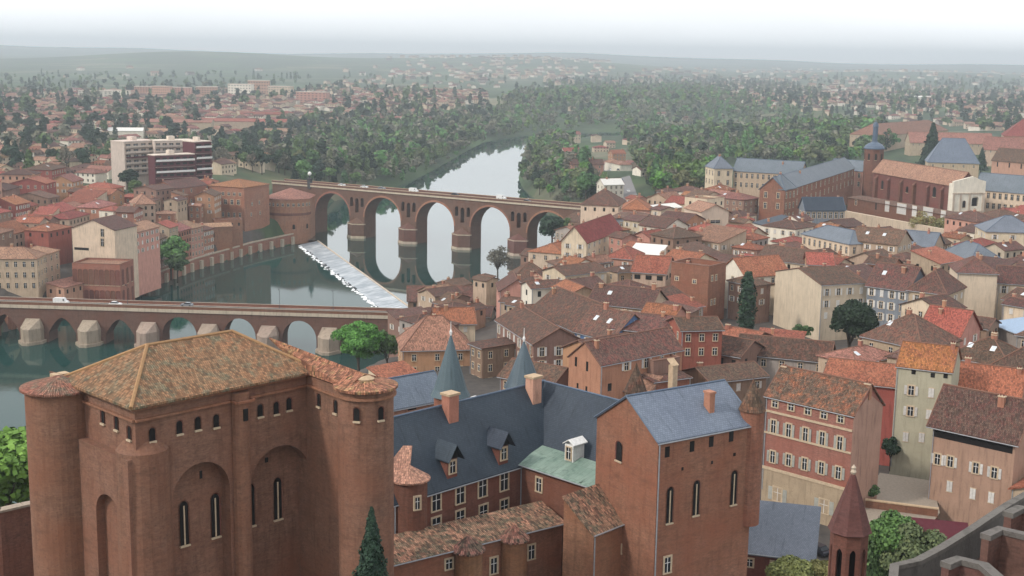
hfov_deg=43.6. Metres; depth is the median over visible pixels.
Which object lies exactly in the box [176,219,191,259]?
town house
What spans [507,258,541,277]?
town house
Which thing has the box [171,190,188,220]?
town house
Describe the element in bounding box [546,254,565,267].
town house
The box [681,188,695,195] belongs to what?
town house
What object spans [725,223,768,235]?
town house
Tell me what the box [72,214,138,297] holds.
town house
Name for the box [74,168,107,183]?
suburban house
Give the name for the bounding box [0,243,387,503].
river lower pool
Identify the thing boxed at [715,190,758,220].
town house
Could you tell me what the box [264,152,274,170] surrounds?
suburban house
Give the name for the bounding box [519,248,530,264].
town house
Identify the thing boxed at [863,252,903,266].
town house
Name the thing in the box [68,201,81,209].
town house
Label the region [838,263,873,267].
town house
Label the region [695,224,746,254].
town house
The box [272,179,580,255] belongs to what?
road bridge
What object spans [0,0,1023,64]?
sky
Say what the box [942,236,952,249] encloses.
town house
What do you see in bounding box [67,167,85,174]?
suburban house
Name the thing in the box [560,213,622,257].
town house
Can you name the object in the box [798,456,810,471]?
window
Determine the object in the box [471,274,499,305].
town house
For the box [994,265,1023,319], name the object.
town house
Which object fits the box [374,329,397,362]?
broadleaf tree
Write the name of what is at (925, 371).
town house
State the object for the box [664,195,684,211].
town house
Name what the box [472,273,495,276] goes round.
town house
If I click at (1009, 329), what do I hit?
hall
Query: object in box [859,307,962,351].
town house
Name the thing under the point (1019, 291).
town house
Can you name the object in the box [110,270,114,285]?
window
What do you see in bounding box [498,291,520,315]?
town house
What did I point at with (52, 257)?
town house
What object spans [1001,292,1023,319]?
town house
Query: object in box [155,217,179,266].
town house
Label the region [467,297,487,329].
town house
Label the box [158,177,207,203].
town house
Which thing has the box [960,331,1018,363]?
town house
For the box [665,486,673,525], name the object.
window
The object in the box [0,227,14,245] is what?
town house
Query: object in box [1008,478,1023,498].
town house
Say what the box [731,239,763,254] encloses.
town house
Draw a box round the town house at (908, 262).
[903,259,916,265]
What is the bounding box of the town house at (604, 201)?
[579,188,625,223]
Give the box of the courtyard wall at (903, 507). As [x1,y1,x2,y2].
[865,498,938,519]
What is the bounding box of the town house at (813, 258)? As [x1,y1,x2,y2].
[803,248,835,266]
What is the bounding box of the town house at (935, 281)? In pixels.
[905,265,966,304]
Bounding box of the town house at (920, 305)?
[898,291,967,317]
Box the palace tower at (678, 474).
[594,358,765,575]
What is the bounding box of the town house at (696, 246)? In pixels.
[675,241,723,253]
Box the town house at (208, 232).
[198,221,214,254]
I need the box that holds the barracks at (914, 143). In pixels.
[904,132,991,155]
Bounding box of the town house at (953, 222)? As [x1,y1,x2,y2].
[943,208,994,231]
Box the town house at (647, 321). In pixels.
[608,308,674,335]
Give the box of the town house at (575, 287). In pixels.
[550,278,592,296]
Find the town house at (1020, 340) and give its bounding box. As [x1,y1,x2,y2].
[1014,331,1023,347]
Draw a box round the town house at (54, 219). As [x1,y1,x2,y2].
[34,214,60,223]
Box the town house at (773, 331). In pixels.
[759,327,806,338]
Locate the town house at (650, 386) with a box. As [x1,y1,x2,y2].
[623,372,662,393]
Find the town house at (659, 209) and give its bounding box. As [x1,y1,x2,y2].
[649,203,674,215]
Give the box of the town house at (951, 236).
[941,230,972,246]
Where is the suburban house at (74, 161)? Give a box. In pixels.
[68,157,81,166]
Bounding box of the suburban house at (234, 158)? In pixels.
[220,151,238,164]
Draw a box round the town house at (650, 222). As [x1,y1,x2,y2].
[638,215,689,231]
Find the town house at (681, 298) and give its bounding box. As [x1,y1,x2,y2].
[667,293,705,315]
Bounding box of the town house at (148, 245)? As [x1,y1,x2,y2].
[133,218,160,295]
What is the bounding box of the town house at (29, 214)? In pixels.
[13,210,38,219]
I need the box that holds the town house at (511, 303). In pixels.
[504,298,520,311]
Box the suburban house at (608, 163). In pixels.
[604,159,617,169]
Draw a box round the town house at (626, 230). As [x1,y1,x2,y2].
[622,227,630,232]
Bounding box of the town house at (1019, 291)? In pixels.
[1000,287,1023,319]
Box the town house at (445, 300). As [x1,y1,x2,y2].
[432,293,466,306]
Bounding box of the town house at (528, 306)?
[524,304,533,308]
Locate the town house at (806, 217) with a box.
[783,211,813,221]
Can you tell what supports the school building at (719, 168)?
on the ground
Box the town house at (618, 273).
[606,265,631,283]
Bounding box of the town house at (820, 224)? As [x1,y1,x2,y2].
[814,222,846,227]
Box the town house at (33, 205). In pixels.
[30,202,38,213]
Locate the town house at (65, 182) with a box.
[52,173,83,200]
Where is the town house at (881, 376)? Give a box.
[823,357,896,465]
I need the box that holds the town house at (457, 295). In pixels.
[438,291,471,301]
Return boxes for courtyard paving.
[865,473,939,522]
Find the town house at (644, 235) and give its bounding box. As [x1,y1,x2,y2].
[633,226,660,242]
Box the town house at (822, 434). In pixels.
[761,363,885,525]
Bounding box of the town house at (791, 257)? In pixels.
[758,242,818,268]
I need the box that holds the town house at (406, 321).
[397,310,429,334]
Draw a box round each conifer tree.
[7,140,22,164]
[212,137,219,159]
[283,144,292,169]
[290,162,298,179]
[330,166,337,182]
[352,506,388,575]
[579,163,596,197]
[668,151,673,160]
[685,141,692,154]
[915,122,938,164]
[977,147,988,172]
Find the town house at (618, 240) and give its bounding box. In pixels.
[607,231,638,253]
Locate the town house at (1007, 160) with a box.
[991,147,1023,174]
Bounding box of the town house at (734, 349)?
[721,334,764,363]
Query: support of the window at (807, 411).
in the town house at (822, 434)
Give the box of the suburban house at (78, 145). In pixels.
[70,143,90,148]
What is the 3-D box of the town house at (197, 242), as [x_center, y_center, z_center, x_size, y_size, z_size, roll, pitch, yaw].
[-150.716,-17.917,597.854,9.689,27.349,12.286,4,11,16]
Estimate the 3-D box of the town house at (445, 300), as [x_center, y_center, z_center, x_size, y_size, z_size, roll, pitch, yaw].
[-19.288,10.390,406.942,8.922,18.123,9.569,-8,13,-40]
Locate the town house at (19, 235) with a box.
[0,219,28,245]
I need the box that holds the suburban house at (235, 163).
[228,159,236,173]
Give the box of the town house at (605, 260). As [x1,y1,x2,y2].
[583,252,613,267]
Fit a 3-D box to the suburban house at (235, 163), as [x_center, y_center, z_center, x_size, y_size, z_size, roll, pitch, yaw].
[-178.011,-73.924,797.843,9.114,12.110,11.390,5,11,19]
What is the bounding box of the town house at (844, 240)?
[800,225,862,256]
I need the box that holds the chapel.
[925,138,979,177]
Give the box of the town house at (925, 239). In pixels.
[905,228,944,248]
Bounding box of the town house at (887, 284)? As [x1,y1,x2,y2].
[864,261,924,327]
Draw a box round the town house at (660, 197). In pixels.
[647,189,680,203]
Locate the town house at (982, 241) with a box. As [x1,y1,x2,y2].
[952,237,995,245]
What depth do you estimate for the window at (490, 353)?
294.10 m
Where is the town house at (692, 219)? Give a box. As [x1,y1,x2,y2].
[660,208,705,227]
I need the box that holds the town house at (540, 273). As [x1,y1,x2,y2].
[528,265,546,278]
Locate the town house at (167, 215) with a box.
[156,210,176,221]
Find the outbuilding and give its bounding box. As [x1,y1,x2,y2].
[366,360,418,377]
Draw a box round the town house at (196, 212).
[187,203,204,222]
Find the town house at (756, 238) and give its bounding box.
[746,228,769,245]
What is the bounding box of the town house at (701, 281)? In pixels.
[671,257,725,319]
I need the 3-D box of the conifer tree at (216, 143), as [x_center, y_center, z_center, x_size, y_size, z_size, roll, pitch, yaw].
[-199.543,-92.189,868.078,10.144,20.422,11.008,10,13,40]
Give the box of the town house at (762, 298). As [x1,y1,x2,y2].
[726,276,772,323]
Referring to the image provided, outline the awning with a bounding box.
[911,517,967,540]
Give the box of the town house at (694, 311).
[662,300,700,315]
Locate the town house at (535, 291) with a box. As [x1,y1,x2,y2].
[520,276,559,303]
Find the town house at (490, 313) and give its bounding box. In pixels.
[431,303,495,322]
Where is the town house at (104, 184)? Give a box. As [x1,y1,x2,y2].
[80,181,124,191]
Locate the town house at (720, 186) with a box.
[704,182,736,191]
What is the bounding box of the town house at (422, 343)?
[396,312,469,371]
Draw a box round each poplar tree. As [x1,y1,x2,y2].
[23,149,34,168]
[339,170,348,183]
[560,175,567,194]
[576,149,588,162]
[576,185,584,199]
[579,146,589,158]
[600,172,608,177]
[645,144,653,152]
[645,159,652,179]
[649,158,660,192]
[662,155,670,160]
[673,147,682,158]
[690,158,700,174]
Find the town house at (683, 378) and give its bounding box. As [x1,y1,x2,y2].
[641,371,692,389]
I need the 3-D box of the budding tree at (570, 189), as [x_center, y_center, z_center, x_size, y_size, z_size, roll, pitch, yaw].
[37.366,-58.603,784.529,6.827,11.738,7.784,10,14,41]
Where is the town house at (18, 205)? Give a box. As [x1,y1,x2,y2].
[0,194,30,219]
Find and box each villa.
[561,147,579,151]
[569,157,604,175]
[573,131,580,142]
[596,176,624,197]
[608,148,625,160]
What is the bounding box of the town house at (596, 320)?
[571,300,639,338]
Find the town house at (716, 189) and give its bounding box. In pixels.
[708,187,732,193]
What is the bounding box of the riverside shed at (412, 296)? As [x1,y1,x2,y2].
[406,285,472,307]
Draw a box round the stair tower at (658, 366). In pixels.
[647,354,679,374]
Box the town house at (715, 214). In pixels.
[684,200,729,225]
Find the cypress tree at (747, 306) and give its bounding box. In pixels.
[736,271,757,328]
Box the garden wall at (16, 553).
[0,501,33,575]
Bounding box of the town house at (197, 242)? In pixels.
[174,220,203,257]
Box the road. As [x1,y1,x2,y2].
[604,170,636,199]
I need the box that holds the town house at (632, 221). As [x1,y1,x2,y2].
[622,210,647,233]
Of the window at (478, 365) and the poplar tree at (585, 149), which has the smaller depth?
the window at (478, 365)
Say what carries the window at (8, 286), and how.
in the town house at (22, 271)
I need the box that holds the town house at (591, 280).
[560,271,605,288]
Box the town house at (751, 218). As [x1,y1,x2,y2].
[735,212,755,220]
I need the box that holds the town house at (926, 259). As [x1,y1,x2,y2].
[910,246,963,275]
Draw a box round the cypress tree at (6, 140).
[2,136,10,147]
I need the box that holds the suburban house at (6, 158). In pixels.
[0,153,10,163]
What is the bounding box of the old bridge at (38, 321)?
[0,296,400,355]
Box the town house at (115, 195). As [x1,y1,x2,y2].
[82,185,125,205]
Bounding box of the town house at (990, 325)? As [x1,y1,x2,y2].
[977,316,1001,339]
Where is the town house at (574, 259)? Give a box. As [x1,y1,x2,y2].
[558,253,592,264]
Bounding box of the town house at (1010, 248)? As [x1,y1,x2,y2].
[984,237,1023,258]
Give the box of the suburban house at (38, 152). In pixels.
[31,149,44,156]
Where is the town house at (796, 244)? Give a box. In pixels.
[771,239,808,248]
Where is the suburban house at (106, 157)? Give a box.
[99,154,110,159]
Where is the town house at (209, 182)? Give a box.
[201,179,214,187]
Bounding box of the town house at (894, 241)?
[855,224,913,254]
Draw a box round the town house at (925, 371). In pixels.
[889,340,961,479]
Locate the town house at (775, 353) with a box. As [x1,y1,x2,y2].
[738,333,835,389]
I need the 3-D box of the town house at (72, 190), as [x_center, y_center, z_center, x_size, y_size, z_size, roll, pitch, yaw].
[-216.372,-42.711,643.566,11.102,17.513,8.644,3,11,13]
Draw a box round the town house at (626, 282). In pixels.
[608,279,651,287]
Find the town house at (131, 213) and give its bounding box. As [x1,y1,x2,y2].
[115,202,143,221]
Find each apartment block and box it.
[110,136,152,189]
[147,150,194,184]
[150,136,192,153]
[182,136,212,178]
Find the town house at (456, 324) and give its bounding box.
[449,320,460,328]
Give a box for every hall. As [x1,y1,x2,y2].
[747,500,820,575]
[998,317,1023,346]
[1001,119,1023,137]
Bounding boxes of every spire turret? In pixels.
[430,328,469,405]
[504,336,536,388]
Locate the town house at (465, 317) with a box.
[430,304,476,341]
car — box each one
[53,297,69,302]
[180,302,193,305]
[409,188,418,191]
[496,195,506,198]
[817,542,828,556]
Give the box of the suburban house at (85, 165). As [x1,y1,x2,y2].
[72,163,93,167]
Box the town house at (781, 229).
[762,215,814,243]
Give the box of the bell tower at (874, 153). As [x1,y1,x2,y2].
[862,121,884,196]
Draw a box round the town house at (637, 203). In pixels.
[621,195,650,212]
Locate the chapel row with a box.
[847,195,959,223]
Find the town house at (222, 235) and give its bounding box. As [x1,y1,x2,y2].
[199,222,232,259]
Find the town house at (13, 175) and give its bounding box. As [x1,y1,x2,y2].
[0,166,41,182]
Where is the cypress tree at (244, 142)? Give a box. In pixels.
[241,132,248,151]
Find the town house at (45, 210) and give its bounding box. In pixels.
[32,206,59,215]
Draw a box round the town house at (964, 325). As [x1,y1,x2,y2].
[923,299,982,347]
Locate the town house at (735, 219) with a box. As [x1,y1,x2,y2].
[728,215,754,224]
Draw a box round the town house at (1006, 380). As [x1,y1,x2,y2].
[958,355,1023,397]
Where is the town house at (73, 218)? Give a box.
[52,210,90,244]
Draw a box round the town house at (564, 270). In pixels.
[540,260,608,282]
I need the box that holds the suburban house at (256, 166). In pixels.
[238,155,264,172]
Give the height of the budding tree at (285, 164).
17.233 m
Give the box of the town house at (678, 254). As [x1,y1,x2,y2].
[664,246,717,260]
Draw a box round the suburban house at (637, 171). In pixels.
[631,166,644,175]
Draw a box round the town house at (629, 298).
[588,281,668,311]
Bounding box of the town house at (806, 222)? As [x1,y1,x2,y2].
[799,217,816,228]
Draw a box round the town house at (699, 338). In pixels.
[666,310,724,371]
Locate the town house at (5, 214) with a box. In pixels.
[0,208,12,221]
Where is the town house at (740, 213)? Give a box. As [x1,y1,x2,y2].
[730,206,757,220]
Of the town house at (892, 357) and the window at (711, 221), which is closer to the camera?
the town house at (892, 357)
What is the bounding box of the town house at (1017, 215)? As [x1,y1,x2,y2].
[1012,211,1023,220]
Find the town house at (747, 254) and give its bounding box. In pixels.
[738,253,754,255]
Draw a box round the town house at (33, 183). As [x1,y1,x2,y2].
[9,174,56,193]
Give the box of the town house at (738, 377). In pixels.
[682,361,769,405]
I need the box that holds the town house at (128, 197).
[124,193,133,203]
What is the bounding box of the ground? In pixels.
[0,45,1023,564]
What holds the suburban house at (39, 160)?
on the ground
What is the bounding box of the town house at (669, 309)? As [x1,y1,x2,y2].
[641,301,686,315]
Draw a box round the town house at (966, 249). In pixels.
[945,239,1000,258]
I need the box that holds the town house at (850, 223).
[818,218,865,228]
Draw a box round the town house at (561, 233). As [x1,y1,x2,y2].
[555,223,574,241]
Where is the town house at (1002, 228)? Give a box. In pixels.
[974,215,1023,245]
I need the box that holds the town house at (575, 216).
[562,210,580,223]
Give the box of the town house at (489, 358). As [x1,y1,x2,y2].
[468,337,515,377]
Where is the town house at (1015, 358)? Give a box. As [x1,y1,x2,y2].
[991,346,1023,367]
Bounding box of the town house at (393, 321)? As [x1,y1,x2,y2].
[386,306,428,357]
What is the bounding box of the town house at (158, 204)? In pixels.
[150,195,161,212]
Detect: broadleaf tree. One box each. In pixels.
[0,145,12,155]
[0,426,29,506]
[45,148,59,156]
[74,147,91,159]
[79,157,90,163]
[89,146,97,157]
[95,148,110,155]
[117,169,138,193]
[128,180,141,191]
[160,235,189,279]
[163,252,189,282]
[212,139,228,146]
[225,142,238,151]
[237,152,247,168]
[244,145,257,154]
[253,148,269,174]
[269,149,286,172]
[290,153,305,163]
[293,149,306,156]
[294,159,312,179]
[301,170,315,179]
[305,150,320,164]
[312,164,321,180]
[313,159,325,170]
[314,171,325,178]
[323,167,336,181]
[330,320,385,371]
[349,172,361,183]
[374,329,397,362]
[534,178,546,194]
[539,215,565,242]
[546,184,554,192]
[561,180,570,193]
[563,168,572,178]
[563,195,571,201]
[563,217,572,225]
[569,180,577,198]
[570,167,587,177]
[576,171,599,197]
[577,175,592,199]
[579,161,589,168]
[639,152,653,167]
[642,153,655,167]
[646,164,660,175]
[649,170,669,188]
[650,167,666,188]
[659,148,675,155]
[660,159,670,164]
[661,163,684,172]
[661,173,674,187]
[671,161,684,168]
[672,169,699,185]
[674,150,694,160]
[677,153,693,163]
[683,162,690,169]
[689,159,710,168]
[689,168,704,187]
[764,554,813,575]
[792,324,813,335]
[810,559,828,575]
[829,299,879,346]
[866,534,888,575]
[868,484,879,496]
[868,509,924,575]
[879,521,946,570]
[881,436,900,470]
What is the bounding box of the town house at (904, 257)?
[894,252,910,262]
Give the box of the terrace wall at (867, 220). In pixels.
[844,211,943,233]
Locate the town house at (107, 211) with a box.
[98,205,118,217]
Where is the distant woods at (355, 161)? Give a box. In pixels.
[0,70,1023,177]
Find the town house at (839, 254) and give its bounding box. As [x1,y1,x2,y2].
[834,249,849,257]
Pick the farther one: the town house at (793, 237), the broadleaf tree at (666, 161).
the broadleaf tree at (666, 161)
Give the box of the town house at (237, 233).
[212,217,242,248]
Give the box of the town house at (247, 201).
[207,178,269,231]
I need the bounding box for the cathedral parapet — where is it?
[889,492,1023,575]
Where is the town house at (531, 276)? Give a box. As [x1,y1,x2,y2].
[519,270,541,299]
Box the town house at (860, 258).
[846,248,900,264]
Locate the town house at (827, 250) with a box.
[814,248,837,254]
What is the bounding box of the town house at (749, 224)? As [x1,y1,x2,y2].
[738,223,755,226]
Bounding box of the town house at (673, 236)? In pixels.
[649,223,703,253]
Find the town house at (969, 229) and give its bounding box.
[956,223,975,238]
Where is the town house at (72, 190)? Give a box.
[67,186,81,195]
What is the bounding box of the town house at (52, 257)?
[29,243,60,281]
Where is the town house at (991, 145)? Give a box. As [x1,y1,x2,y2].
[982,136,1023,165]
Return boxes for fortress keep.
[19,329,397,575]
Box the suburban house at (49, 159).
[45,156,67,164]
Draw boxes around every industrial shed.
[97,127,144,138]
[140,118,214,130]
[147,128,191,136]
[201,118,286,128]
[240,111,292,116]
[264,128,289,134]
[942,101,971,104]
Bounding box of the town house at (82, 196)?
[60,189,107,203]
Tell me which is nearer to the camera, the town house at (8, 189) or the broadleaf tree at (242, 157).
the town house at (8, 189)
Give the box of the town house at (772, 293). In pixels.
[769,283,774,314]
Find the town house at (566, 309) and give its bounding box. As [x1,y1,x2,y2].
[529,285,603,333]
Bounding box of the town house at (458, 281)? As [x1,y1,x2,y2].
[435,277,471,284]
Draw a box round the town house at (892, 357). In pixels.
[884,349,898,362]
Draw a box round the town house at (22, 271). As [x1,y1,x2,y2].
[0,243,46,297]
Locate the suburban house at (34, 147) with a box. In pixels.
[28,146,47,149]
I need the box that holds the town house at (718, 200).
[684,194,723,211]
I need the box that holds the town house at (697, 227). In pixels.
[688,219,710,231]
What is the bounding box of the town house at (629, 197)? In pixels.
[625,192,646,201]
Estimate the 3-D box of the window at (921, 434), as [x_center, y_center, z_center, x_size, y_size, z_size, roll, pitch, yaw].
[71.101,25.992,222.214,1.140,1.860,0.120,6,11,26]
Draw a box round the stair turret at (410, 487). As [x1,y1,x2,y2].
[394,446,430,533]
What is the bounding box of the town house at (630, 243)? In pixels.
[621,237,652,246]
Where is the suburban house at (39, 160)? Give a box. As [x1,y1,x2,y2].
[34,156,46,164]
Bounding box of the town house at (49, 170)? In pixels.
[25,162,66,178]
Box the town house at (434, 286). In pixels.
[416,280,448,305]
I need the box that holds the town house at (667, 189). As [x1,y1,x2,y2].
[655,185,679,193]
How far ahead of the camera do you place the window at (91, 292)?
486.61 m
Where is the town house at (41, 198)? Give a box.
[17,190,59,206]
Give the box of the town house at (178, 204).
[162,195,187,220]
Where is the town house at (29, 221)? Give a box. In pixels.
[16,213,50,227]
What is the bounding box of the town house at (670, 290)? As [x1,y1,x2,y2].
[642,285,689,296]
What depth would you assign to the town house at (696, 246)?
421.15 m
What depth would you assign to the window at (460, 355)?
304.85 m
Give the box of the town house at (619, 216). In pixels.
[613,211,650,226]
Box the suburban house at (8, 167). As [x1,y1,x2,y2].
[0,164,13,169]
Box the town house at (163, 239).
[159,232,167,269]
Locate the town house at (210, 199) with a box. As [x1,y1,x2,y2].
[194,188,221,222]
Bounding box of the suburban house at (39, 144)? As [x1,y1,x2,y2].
[30,143,49,147]
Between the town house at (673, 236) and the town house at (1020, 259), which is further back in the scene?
the town house at (673, 236)
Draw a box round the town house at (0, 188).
[0,179,1,196]
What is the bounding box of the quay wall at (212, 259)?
[4,233,294,329]
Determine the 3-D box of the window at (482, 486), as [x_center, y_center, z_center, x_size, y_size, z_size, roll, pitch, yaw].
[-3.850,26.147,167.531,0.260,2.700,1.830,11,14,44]
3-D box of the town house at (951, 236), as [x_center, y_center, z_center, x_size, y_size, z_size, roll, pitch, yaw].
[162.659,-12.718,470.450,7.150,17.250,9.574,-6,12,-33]
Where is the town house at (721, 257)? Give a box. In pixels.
[708,252,739,262]
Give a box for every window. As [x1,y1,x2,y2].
[6,282,10,288]
[13,261,17,266]
[14,282,18,288]
[23,282,27,288]
[73,269,77,281]
[74,247,88,249]
[78,269,82,282]
[83,269,87,284]
[84,290,88,298]
[89,269,93,285]
[89,290,93,298]
[94,269,98,285]
[95,290,98,298]
[99,269,103,285]
[100,228,104,236]
[100,238,104,246]
[100,290,104,298]
[100,410,105,425]
[105,270,109,285]
[105,290,109,299]
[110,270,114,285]
[111,291,114,299]
[113,416,118,432]
[115,270,119,285]
[116,291,120,299]
[122,269,123,285]
[126,267,128,283]
[126,425,131,441]
[131,266,132,281]
[149,427,156,442]
[176,420,183,436]
[179,500,190,548]
[194,416,201,431]
[211,493,221,539]
[213,414,220,429]
[243,408,247,420]
[251,483,256,527]
[257,403,263,418]
[273,401,279,416]
[273,477,283,521]
[286,397,292,412]
[315,393,320,408]
[332,399,337,415]
[353,407,359,423]
[377,406,384,422]
[411,354,416,361]
[413,495,421,510]
[431,493,441,513]
[431,514,441,525]
[435,353,439,360]
[444,556,453,571]
[455,486,465,505]
[455,507,465,519]
[458,353,462,360]
[477,363,480,371]
[477,479,487,498]
[478,502,488,514]
[488,351,492,358]
[488,364,492,371]
[489,555,498,575]
[499,472,509,492]
[499,497,509,509]
[504,349,508,356]
[517,338,520,347]
[527,542,535,560]
[534,475,542,493]
[537,347,546,356]
[554,346,562,355]
[554,359,562,365]
[564,243,570,248]
[577,244,582,249]
[614,441,621,463]
[622,362,630,371]
[642,358,651,368]
[662,554,672,574]
[665,446,669,457]
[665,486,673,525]
[685,334,690,341]
[685,348,690,355]
[690,441,694,451]
[692,480,700,517]
[698,347,703,355]
[699,333,704,341]
[709,436,713,446]
[710,219,720,223]
[712,333,717,341]
[712,347,717,355]
[729,295,734,301]
[729,431,733,441]
[729,470,737,506]
[736,383,740,391]
[747,557,754,567]
[755,380,761,388]
[759,299,764,304]
[760,358,766,366]
[766,449,778,463]
[767,418,778,433]
[768,485,786,502]
[771,399,778,408]
[782,452,794,467]
[783,422,794,437]
[787,403,794,411]
[797,362,802,368]
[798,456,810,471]
[799,426,811,442]
[803,407,811,415]
[814,497,833,515]
[815,460,827,475]
[816,430,827,446]
[819,411,827,419]
[823,288,830,296]
[823,300,829,307]
[832,465,844,480]
[833,435,845,451]
[835,288,841,295]
[836,414,844,423]
[846,287,853,294]
[864,244,870,249]
[867,288,875,295]
[867,299,874,307]
[876,312,883,320]
[877,301,884,308]
[885,201,889,211]
[886,314,894,321]
[887,302,894,310]
[888,246,894,251]
[888,290,895,298]
[888,346,893,351]
[897,203,906,214]
[898,292,906,299]
[902,431,908,442]
[903,405,917,416]
[904,384,917,395]
[912,205,916,216]
[912,294,919,299]
[918,432,924,442]
[923,206,932,217]
[925,409,931,419]
[927,387,934,398]
[930,452,943,465]
[932,187,935,197]
[934,429,1012,453]
[940,210,945,220]
[943,454,956,468]
[946,480,952,492]
[969,460,982,474]
[969,487,975,500]
[973,333,976,341]
[987,465,1001,479]
[987,491,994,503]
[992,234,997,239]
[999,285,1008,293]
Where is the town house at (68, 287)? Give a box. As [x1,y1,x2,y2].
[46,276,83,298]
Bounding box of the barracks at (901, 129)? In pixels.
[849,120,947,151]
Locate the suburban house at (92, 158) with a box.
[75,154,95,161]
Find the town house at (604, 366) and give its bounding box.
[567,327,684,398]
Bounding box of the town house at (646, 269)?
[630,253,673,287]
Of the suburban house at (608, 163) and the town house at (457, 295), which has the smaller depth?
the town house at (457, 295)
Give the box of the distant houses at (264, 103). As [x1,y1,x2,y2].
[0,54,1023,169]
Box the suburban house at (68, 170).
[66,167,73,173]
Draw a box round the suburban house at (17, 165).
[6,162,24,168]
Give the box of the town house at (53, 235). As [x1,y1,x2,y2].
[22,220,72,264]
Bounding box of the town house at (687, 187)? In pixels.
[674,183,704,194]
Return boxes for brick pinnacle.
[827,465,871,575]
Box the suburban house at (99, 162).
[89,160,105,164]
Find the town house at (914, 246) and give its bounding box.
[911,242,922,249]
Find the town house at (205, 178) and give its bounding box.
[200,175,218,182]
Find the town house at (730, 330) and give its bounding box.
[722,322,772,336]
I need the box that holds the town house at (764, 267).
[724,253,787,309]
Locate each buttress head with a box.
[940,555,1002,575]
[980,526,1023,575]
[1002,505,1023,530]
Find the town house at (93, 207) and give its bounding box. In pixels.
[75,198,117,219]
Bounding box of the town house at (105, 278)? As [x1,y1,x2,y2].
[72,257,134,299]
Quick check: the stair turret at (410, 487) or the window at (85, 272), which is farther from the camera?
the window at (85, 272)
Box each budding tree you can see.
[18,139,29,158]
[57,146,75,167]
[212,149,219,159]
[215,146,230,157]
[246,151,256,172]
[263,140,280,153]
[278,152,290,174]
[323,158,334,169]
[486,245,512,280]
[546,170,552,183]
[551,168,561,175]
[552,192,563,200]
[563,156,571,170]
[568,187,576,199]
[568,192,577,198]
[637,151,654,179]
[653,148,662,155]
[663,164,677,173]
[692,150,704,157]
[908,211,934,227]
[926,216,944,228]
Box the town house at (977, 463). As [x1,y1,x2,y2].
[926,383,1023,525]
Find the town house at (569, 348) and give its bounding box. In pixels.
[560,328,628,367]
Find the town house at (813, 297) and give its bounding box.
[773,263,866,340]
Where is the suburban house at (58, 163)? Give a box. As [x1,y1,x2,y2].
[48,161,68,166]
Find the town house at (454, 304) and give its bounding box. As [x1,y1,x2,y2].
[437,301,469,306]
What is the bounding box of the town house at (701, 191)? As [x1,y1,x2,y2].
[685,187,718,195]
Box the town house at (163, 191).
[132,183,174,210]
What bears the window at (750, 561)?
in the slate hall
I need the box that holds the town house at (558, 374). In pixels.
[497,355,568,389]
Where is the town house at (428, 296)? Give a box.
[418,285,463,307]
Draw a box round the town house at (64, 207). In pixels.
[32,201,76,212]
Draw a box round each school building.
[705,154,733,187]
[733,158,806,205]
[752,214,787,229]
[758,157,854,220]
[777,172,796,215]
[798,195,845,223]
[833,158,863,195]
[978,172,1023,211]
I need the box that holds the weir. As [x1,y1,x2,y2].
[299,240,407,307]
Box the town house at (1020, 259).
[1007,251,1023,262]
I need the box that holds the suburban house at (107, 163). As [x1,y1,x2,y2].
[103,160,110,165]
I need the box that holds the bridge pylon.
[306,171,312,188]
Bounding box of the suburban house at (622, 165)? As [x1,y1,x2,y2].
[611,160,632,170]
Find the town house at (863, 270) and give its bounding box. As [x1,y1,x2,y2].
[847,263,872,294]
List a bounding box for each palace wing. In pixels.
[394,373,543,533]
[543,380,619,461]
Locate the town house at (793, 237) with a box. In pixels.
[770,233,801,243]
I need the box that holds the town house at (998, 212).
[984,205,1014,217]
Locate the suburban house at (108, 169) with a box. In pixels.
[87,165,111,178]
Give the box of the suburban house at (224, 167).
[212,159,233,175]
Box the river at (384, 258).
[309,131,620,303]
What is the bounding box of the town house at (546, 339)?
[494,300,580,365]
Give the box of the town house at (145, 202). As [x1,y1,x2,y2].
[128,192,156,222]
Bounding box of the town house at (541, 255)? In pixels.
[527,239,561,268]
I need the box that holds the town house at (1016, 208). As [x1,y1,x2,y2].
[1009,205,1023,213]
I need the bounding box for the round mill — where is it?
[269,188,314,243]
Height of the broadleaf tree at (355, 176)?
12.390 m
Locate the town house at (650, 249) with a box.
[633,243,667,254]
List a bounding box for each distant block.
[78,90,112,96]
[104,90,130,96]
[134,86,151,92]
[152,86,171,94]
[172,87,192,93]
[196,86,217,94]
[228,83,253,93]
[247,80,269,94]
[268,86,293,96]
[296,91,329,103]
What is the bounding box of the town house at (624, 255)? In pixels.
[608,243,644,266]
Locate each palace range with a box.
[389,370,436,415]
[394,501,563,575]
[518,436,595,575]
[562,483,624,575]
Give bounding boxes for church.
[872,159,985,212]
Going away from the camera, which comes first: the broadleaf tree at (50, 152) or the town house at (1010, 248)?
the town house at (1010, 248)
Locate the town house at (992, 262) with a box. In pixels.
[979,254,1017,269]
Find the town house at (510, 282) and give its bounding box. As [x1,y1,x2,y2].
[495,271,522,317]
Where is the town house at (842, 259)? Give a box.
[825,250,851,265]
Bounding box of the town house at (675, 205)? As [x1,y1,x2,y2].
[650,202,682,211]
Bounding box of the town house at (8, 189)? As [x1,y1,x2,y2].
[1,181,20,196]
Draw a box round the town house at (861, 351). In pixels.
[815,338,891,372]
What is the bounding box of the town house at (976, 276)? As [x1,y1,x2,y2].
[948,251,999,317]
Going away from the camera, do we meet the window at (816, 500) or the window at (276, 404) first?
the window at (276, 404)
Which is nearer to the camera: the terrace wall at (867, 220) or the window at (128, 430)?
the window at (128, 430)

